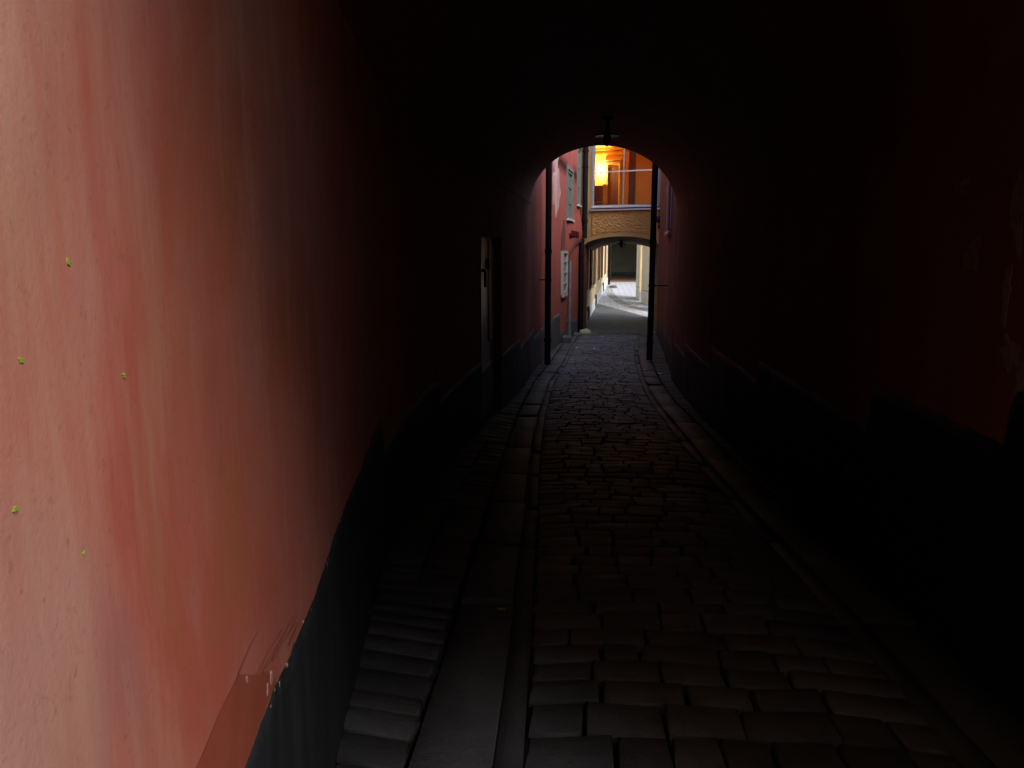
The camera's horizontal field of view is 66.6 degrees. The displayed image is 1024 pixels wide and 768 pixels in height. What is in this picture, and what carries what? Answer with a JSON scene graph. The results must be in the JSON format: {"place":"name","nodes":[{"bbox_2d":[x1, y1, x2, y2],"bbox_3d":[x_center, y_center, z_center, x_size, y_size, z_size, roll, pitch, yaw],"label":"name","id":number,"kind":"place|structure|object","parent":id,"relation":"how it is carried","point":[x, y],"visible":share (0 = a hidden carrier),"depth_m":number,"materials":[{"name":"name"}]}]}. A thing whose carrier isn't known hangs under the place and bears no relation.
{"place":"outdoors","nodes":[
{"label":"outdoors","id":0,"kind":"place"},
{"bbox_2d":[335,333,792,767],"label":"pavement","id":1,"kind":"structure","parent":0,"point":[422,581],"depth_m":3.54,"materials":[{"name":"stone"}]},
{"bbox_2d":[586,303,655,333],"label":"arch paving","id":2,"kind":"structure","parent":0,"point":[605,319],"depth_m":29.57,"materials":[{"name":"grey stone"}]},
{"bbox_2d":[598,282,647,333],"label":"paved street","id":3,"kind":"structure","parent":0,"point":[625,292],"depth_m":38.40,"materials":[{"name":"stone"}]},
{"bbox_2d":[605,284,647,311],"bbox_3d":[6.401,-4.252,38.723,4.349,0.706,21.506,-2,10,-13],"label":"sett band","id":4,"kind":"object","parent":3,"relation":"on","point":[611,293],"visible":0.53,"depth_m":37.76,"materials":[{"name":"grey stone"}]},
{"bbox_2d":[636,245,642,300],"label":"pillar","id":5,"kind":"structure","parent":3,"relation":"on","point":[639,272],"depth_m":37.77,"materials":[{"name":"white paint"}]},
{"bbox_2d":[641,246,649,303],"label":"pillar","id":6,"kind":"structure","parent":3,"relation":"on","point":[645,273],"depth_m":36.27,"materials":[{"name":"white paint"}]},
{"bbox_2d":[610,275,635,281],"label":"sheltered path","id":7,"kind":"structure","parent":0,"point":[622,278],"depth_m":53.39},
{"bbox_2d":[407,333,961,767],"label":"ground","id":8,"kind":"structure","parent":0,"point":[530,678],"depth_m":3.32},
{"bbox_2d":[0,0,1023,767],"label":"passage house","id":9,"kind":"structure","parent":8,"relation":"on","point":[264,312],"depth_m":2.69,"materials":[{"name":"red paint"}]},
{"bbox_2d":[481,237,495,425],"bbox_3d":[-0.297,-0.619,9.024,0.142,2.160,1.490,1,10,6],"label":"door","id":10,"kind":"structure","parent":9,"relation":"in","point":[487,244],"depth_m":9.05,"materials":[{"name":"paint"}]},
{"bbox_2d":[595,116,618,146],"bbox_3d":[1.236,-3.279,10.123,0.320,0.382,0.320,1,10,6],"label":"ceiling lamp","id":11,"kind":"object","parent":9,"relation":"hanging from","point":[607,135],"visible":1,"depth_m":10.09,"materials":[{"name":"black metal"}]},
{"bbox_2d":[530,148,582,375],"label":"red house","id":12,"kind":"structure","parent":8,"relation":"on","point":[566,193],"depth_m":19.31,"materials":[{"name":"paint"}]},
{"bbox_2d":[540,162,551,364],"bbox_3d":[0.654,-3.449,15.200,0.270,6.186,0.150,1,10,6],"label":"downpipe","id":13,"kind":"object","parent":12,"relation":"attached to","point":[548,252],"visible":0.7,"depth_m":15.33,"materials":[{"name":"black metal"}]},
{"bbox_2d":[561,251,567,297],"bbox_3d":[1.391,-2.937,20.770,0.096,1.200,1.207,2,10,10],"label":"window","id":14,"kind":"structure","parent":12,"relation":"in","point":[564,260],"depth_m":20.79,"materials":[{"name":"white wood"}]},
{"bbox_2d":[567,261,571,334],"bbox_3d":[1.587,-2.339,21.818,0.151,2.190,0.102,1,10,6],"label":"downpipe","id":15,"kind":"object","parent":12,"relation":"attached to","point":[569,297],"visible":0.83,"depth_m":21.77,"materials":[{"name":"grey metal"}]},
{"bbox_2d":[566,170,574,221],"bbox_3d":[1.597,-5.223,21.686,0.159,1.360,1.415,2,10,11],"label":"window","id":16,"kind":"structure","parent":12,"relation":"in","point":[570,175],"depth_m":22.10,"materials":[{"name":"grey"}]},
{"bbox_2d":[571,230,578,236],"bbox_3d":[1.812,-4.319,22.453,0.042,0.160,1.958,2,10,11],"label":"street sign","id":17,"kind":"object","parent":12,"relation":"attached to","point":[574,233],"visible":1,"depth_m":22.23,"materials":[{"name":"red metal"}]},
{"bbox_2d":[577,149,581,207],"bbox_3d":[2.031,-6.315,23.877,0.160,1.740,0.961,2,10,10],"label":"window","id":18,"kind":"structure","parent":12,"relation":"in","point":[580,206],"depth_m":24.21,"materials":[{"name":"grey"}]},
{"bbox_2d":[578,239,584,332],"bbox_3d":[2.197,-3.099,24.837,0.207,3.003,0.202,-8,12,-39],"label":"downpipe","id":19,"kind":"object","parent":12,"relation":"attached to","point":[581,255],"visible":0.79,"depth_m":24.77,"materials":[{"name":"black metal"}]},
{"bbox_2d":[581,147,588,237],"bbox_3d":[2.301,-6.371,24.475,0.200,3.530,0.195,-8,12,-39],"label":"downpipe","id":20,"kind":"object","parent":12,"relation":"attached to","point":[585,167],"visible":0.91,"depth_m":24.48,"materials":[{"name":"black metal"}]},
{"bbox_2d":[586,245,607,323],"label":"yellow house","id":21,"kind":"structure","parent":8,"relation":"on","point":[597,270],"depth_m":34.55,"materials":[{"name":"paint"}]},
{"bbox_2d":[587,249,588,293],"bbox_3d":[2.700,-4.616,28.098,0.095,2.703,1.104,2,10,9],"label":"window","id":22,"kind":"structure","parent":21,"relation":"in","point":[588,249],"depth_m":28.57,"materials":[{"name":"brown wood"}]},
{"bbox_2d":[587,306,589,319],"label":"window","id":23,"kind":"structure","parent":21,"relation":"in","point":[588,308],"depth_m":29.41,"materials":[{"name":"metal"}]},
{"bbox_2d":[589,250,592,289],"bbox_3d":[3.111,-5.062,30.631,0.095,2.672,1.104,2,10,9],"label":"window","id":24,"kind":"structure","parent":21,"relation":"in","point":[591,251],"depth_m":30.34,"materials":[{"name":"brown wood"}]},
{"bbox_2d":[593,250,595,285],"bbox_3d":[3.505,-5.490,33.066,0.095,2.642,1.104,2,10,9],"label":"window","id":25,"kind":"structure","parent":21,"relation":"in","point":[594,251],"depth_m":32.73,"materials":[{"name":"brown wood"}]},
{"bbox_2d":[598,247,600,281],"bbox_3d":[4.121,-6.159,36.866,0.095,2.595,1.104,2,10,9],"label":"window","id":26,"kind":"structure","parent":21,"relation":"in","point":[599,249],"depth_m":36.53,"materials":[{"name":"brown wood"}]},
{"bbox_2d":[601,247,602,278],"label":"window","id":27,"kind":"structure","parent":21,"relation":"in","point":[601,247],"depth_m":39.45,"materials":[{"name":"brown wood"}]},
{"bbox_2d":[604,246,606,275],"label":"window","id":28,"kind":"structure","parent":21,"relation":"in","point":[605,246],"depth_m":43.29,"materials":[{"name":"brown wood"}]},
{"bbox_2d":[607,245,610,284],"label":"downpipe","id":29,"kind":"object","parent":21,"relation":"attached to","point":[609,254],"visible":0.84,"depth_m":47.62,"materials":[{"name":"grey metal"}]},
{"bbox_2d":[580,146,660,331],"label":"bridge house","id":30,"kind":"structure","parent":8,"relation":"on","point":[624,213],"depth_m":25.36,"materials":[{"name":"paint"}]},
{"bbox_2d":[595,184,607,204],"bbox_3d":[3.027,-6.078,27.141,0.462,1.660,0.420,5,11,25],"label":"cabinet","id":31,"kind":"object","parent":30,"relation":"on","point":[601,193],"visible":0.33,"depth_m":26.88,"materials":[{"name":"red wood"}]},
{"bbox_2d":[605,158,620,204],"bbox_3d":[3.556,-6.634,27.607,0.627,2.600,0.155,5,11,25],"label":"room door","id":32,"kind":"structure","parent":30,"relation":"in","point":[612,178],"depth_m":27.55,"materials":[{"name":"brown wood"}]},
{"bbox_2d":[591,146,660,206],"bbox_3d":[3.524,-6.967,24.005,2.200,2.898,0.132,5,11,25],"label":"window","id":33,"kind":"structure","parent":30,"relation":"in","point":[593,147],"depth_m":24.29,"materials":[{"name":"metal"}]},
{"bbox_2d":[607,244,636,276],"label":"end house","id":34,"kind":"structure","parent":8,"relation":"on","point":[623,261],"depth_m":56.75,"materials":[{"name":"green paint"}]},
{"bbox_2d":[656,171,676,371],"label":"red house","id":35,"kind":"structure","parent":8,"relation":"on","point":[666,267],"depth_m":17.21,"materials":[{"name":"paint"}]},
{"bbox_2d":[646,162,668,359],"bbox_3d":[3.051,-2.965,16.107,0.426,4.985,0.150,1,10,6],"label":"downpipe","id":36,"kind":"object","parent":35,"relation":"attached to","point":[652,257],"visible":0.72,"depth_m":16.15,"materials":[{"name":"black metal"}]},
{"bbox_2d":[408,333,1023,767],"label":"gutter","id":37,"kind":"object","parent":8,"relation":"on","point":[966,715],"visible":0.82,"depth_m":3.24,"materials":[{"name":"stone"}]},
{"bbox_2d":[525,333,962,767],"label":"cobbled street","id":38,"kind":"structure","parent":0,"point":[756,621],"depth_m":3.18,"materials":[{"name":"stone"}]},
{"bbox_2d":[579,329,590,333],"bbox_3d":[2.351,-1.686,24.961,0.394,0.179,0.240,1,10,6],"label":"corner stone","id":39,"kind":"object","parent":38,"relation":"on","point":[585,331],"visible":0.79,"depth_m":24.87,"materials":[{"name":"beige stone"}]}
]}

